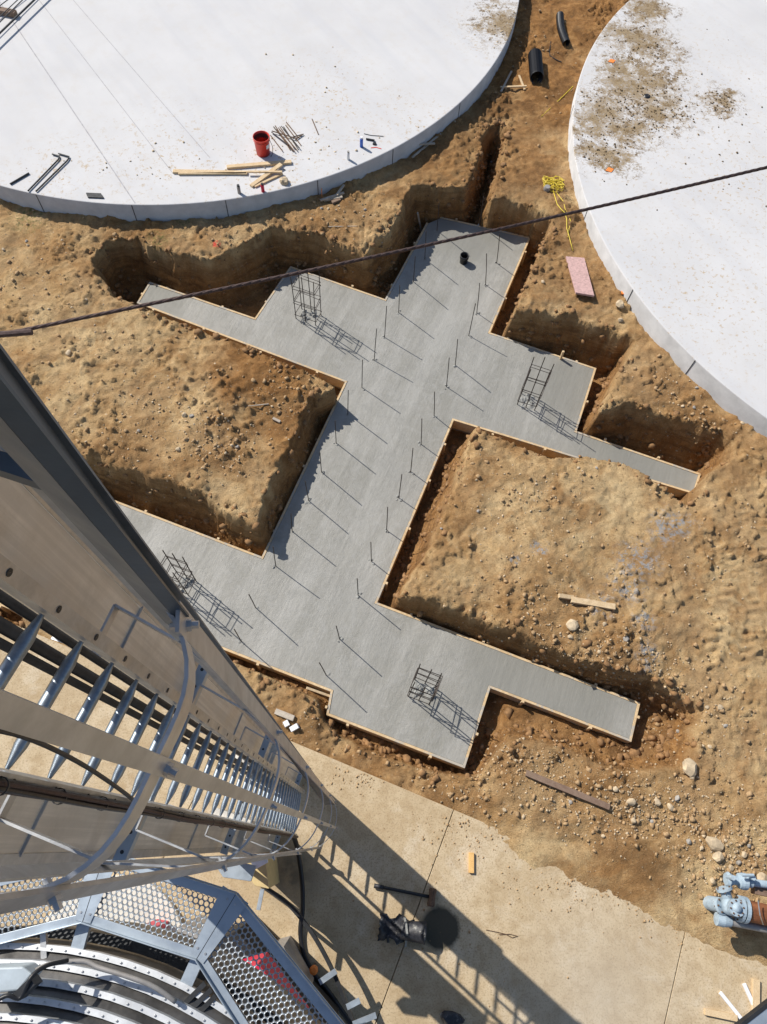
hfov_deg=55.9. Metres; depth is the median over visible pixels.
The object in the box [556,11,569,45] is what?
drain pipe
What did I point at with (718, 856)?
rock
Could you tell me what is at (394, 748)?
damp clods
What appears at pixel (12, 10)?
long rod
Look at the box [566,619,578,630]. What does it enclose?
rock
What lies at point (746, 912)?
valve assembly
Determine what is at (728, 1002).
trim strip
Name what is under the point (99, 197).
steel bar
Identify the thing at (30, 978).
drum cable
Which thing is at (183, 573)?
rebar cage
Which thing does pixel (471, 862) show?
wood block
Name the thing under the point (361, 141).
spray can
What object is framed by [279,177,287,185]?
rock
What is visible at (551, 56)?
wire
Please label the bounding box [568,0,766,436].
tank pad
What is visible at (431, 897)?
sledge hammer
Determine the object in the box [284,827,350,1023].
black hose
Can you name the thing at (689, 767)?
rock
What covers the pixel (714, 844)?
rock
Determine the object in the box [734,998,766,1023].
slotted channel
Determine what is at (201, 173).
plank
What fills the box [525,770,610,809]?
wooden lath
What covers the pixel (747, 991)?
trim strip
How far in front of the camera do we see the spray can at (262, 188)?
14.82 m
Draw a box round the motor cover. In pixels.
[0,962,42,1000]
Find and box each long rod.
[0,0,22,21]
[0,0,34,33]
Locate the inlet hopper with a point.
(263, 873)
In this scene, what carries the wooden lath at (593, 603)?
on the ground
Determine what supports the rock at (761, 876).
on the ground
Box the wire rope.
[15,166,766,329]
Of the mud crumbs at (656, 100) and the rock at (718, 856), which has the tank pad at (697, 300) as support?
the mud crumbs at (656, 100)
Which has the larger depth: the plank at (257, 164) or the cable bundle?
the plank at (257, 164)
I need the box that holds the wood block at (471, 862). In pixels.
[469,852,473,872]
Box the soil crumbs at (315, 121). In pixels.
[26,4,514,192]
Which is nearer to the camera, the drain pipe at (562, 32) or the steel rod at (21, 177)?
the steel rod at (21, 177)
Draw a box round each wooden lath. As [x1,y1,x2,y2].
[274,708,294,720]
[306,687,329,696]
[320,192,343,200]
[324,195,342,201]
[331,198,340,203]
[336,184,344,195]
[411,133,440,157]
[419,142,434,144]
[500,71,511,91]
[500,85,526,87]
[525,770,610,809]
[558,593,573,599]
[570,597,615,609]
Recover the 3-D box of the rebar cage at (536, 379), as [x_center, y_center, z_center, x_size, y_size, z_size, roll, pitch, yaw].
[2.908,-2.451,13.891,0.421,1.408,0.329,21,66,7]
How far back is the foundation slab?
13.56 m
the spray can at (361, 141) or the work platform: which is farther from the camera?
the spray can at (361, 141)
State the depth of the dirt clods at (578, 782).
11.79 m
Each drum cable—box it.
[0,958,68,1000]
[35,958,176,1003]
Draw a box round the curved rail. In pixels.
[264,888,376,1023]
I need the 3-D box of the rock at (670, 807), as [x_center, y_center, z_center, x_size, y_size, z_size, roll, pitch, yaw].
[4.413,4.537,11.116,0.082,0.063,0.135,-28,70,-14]
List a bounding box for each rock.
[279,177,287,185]
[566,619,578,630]
[616,300,623,308]
[626,798,635,805]
[654,798,660,805]
[667,803,673,810]
[682,758,696,776]
[705,836,723,851]
[710,877,715,884]
[712,851,723,862]
[742,851,746,857]
[757,872,766,880]
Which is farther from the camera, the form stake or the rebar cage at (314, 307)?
the form stake
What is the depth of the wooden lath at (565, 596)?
12.04 m
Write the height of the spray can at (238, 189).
0.200 m
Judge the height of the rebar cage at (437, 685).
1.285 m
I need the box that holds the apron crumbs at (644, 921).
[303,767,731,1019]
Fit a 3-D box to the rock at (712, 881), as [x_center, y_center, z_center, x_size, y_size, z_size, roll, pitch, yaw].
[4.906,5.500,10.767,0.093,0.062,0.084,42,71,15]
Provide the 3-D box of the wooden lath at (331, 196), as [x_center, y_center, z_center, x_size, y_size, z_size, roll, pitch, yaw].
[-1.090,-6.701,15.362,0.551,0.035,0.050,-23,69,-12]
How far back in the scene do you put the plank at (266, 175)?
15.03 m
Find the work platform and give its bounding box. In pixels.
[0,858,344,1023]
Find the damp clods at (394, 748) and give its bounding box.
[0,118,738,794]
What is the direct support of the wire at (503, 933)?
on the apron at (608, 962)
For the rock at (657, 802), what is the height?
0.052 m
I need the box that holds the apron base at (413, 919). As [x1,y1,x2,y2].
[164,817,450,1022]
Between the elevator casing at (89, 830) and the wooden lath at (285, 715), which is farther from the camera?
the wooden lath at (285, 715)
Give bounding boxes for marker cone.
[309,963,317,974]
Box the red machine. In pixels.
[217,921,338,1023]
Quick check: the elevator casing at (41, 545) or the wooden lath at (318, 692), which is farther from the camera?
the wooden lath at (318, 692)
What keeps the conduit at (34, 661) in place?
attached to the caged ladder
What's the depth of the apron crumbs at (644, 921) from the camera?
10.80 m
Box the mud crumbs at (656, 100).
[578,17,766,233]
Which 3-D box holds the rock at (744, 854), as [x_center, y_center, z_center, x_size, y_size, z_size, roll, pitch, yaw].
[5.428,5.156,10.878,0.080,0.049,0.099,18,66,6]
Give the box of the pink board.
[566,256,593,296]
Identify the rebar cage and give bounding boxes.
[161,550,196,595]
[290,266,321,325]
[407,664,442,704]
[517,357,553,410]
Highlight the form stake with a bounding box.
[417,212,421,231]
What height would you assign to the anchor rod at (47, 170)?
0.030 m
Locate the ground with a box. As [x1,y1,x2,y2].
[0,0,766,965]
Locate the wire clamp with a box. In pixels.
[0,329,32,337]
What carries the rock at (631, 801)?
on the ground
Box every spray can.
[237,184,240,193]
[261,183,264,192]
[360,136,362,147]
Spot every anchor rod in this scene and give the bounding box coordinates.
[27,153,59,191]
[36,153,69,191]
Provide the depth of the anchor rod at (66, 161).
14.90 m
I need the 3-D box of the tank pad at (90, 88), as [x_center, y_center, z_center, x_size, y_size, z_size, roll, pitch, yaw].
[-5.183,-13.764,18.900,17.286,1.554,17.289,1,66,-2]
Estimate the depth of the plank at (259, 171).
15.04 m
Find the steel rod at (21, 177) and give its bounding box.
[10,172,29,184]
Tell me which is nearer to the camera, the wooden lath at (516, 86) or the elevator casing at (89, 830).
the elevator casing at (89, 830)
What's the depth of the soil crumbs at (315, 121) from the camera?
15.50 m
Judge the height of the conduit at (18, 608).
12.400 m
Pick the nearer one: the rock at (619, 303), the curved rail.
the curved rail
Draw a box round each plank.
[173,169,246,174]
[178,172,245,174]
[227,160,291,169]
[247,170,281,172]
[249,163,282,187]
[254,173,282,187]
[704,1008,737,1021]
[751,978,759,1009]
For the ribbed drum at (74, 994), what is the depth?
4.43 m
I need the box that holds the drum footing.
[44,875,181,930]
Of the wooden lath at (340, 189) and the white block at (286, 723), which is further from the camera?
the wooden lath at (340, 189)
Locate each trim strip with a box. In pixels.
[718,991,741,1018]
[742,983,752,1004]
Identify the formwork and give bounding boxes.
[0,217,700,769]
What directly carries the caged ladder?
attached to the elevator casing at (41, 545)
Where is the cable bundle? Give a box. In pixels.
[0,729,297,837]
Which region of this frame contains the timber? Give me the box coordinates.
[0,6,17,17]
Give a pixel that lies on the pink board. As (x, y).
(579, 275)
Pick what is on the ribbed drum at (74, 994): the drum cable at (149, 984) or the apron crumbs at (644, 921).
the drum cable at (149, 984)
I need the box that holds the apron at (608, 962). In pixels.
[0,626,766,1023]
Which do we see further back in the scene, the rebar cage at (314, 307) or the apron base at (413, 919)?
the rebar cage at (314, 307)
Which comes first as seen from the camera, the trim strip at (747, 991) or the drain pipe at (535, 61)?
the trim strip at (747, 991)
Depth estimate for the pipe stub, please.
15.76 m
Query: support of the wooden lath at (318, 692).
on the ground
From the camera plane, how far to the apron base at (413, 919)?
10.60 m
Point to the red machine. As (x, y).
(288, 945)
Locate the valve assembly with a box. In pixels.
[703,872,766,932]
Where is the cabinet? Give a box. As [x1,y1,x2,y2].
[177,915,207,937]
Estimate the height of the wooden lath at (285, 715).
0.080 m
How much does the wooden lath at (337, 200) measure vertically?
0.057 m
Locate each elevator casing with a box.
[0,477,298,786]
[0,794,278,865]
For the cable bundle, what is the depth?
2.50 m
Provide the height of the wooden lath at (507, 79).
0.063 m
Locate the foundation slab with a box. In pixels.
[34,218,697,764]
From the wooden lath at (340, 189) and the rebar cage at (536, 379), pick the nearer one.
the rebar cage at (536, 379)
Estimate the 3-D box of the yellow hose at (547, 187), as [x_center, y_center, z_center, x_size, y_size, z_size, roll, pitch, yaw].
[3.736,-6.462,15.527,0.504,0.139,2.112,1,66,-2]
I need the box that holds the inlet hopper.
[218,857,279,909]
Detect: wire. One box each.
[487,930,516,937]
[549,41,561,61]
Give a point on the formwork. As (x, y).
(468, 427)
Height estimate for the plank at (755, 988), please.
0.050 m
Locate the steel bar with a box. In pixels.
[88,196,103,198]
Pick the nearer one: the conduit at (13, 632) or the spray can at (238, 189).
the conduit at (13, 632)
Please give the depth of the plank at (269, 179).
15.03 m
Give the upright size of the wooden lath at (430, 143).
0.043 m
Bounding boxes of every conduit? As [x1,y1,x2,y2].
[0,589,292,789]
[0,616,266,778]
[0,637,260,781]
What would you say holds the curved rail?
on the apron at (608, 962)
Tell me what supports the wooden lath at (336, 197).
on the ground
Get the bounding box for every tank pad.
[0,0,518,221]
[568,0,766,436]
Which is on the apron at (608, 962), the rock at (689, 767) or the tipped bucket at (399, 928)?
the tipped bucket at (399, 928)
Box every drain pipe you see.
[528,48,543,83]
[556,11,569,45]
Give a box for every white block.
[283,720,289,727]
[289,723,299,731]
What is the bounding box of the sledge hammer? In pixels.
[374,883,436,906]
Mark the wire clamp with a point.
(20, 332)
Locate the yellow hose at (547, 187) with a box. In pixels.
[542,176,572,249]
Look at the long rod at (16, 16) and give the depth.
16.69 m
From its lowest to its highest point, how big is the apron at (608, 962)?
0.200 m
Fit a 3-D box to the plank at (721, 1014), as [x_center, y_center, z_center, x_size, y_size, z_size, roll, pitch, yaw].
[4.736,7.063,10.159,0.458,0.050,0.080,10,66,2]
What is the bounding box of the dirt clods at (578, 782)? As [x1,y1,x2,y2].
[0,4,766,913]
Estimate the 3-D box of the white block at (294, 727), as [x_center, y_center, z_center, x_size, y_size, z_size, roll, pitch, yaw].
[-1.420,3.438,11.533,0.147,0.095,0.080,-25,69,-13]
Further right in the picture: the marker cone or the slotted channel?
the slotted channel
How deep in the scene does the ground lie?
13.03 m
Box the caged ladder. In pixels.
[0,344,336,913]
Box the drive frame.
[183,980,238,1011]
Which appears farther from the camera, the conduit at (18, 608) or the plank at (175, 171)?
the plank at (175, 171)
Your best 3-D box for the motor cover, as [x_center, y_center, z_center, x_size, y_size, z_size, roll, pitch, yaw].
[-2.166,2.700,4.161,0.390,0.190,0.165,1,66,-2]
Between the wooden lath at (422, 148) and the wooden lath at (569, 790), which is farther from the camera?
the wooden lath at (422, 148)
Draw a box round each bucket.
[253,130,272,157]
[377,912,426,946]
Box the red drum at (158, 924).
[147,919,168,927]
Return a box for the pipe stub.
[460,252,468,264]
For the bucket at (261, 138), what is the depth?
15.15 m
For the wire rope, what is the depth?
4.08 m
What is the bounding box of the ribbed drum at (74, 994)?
[0,920,320,1023]

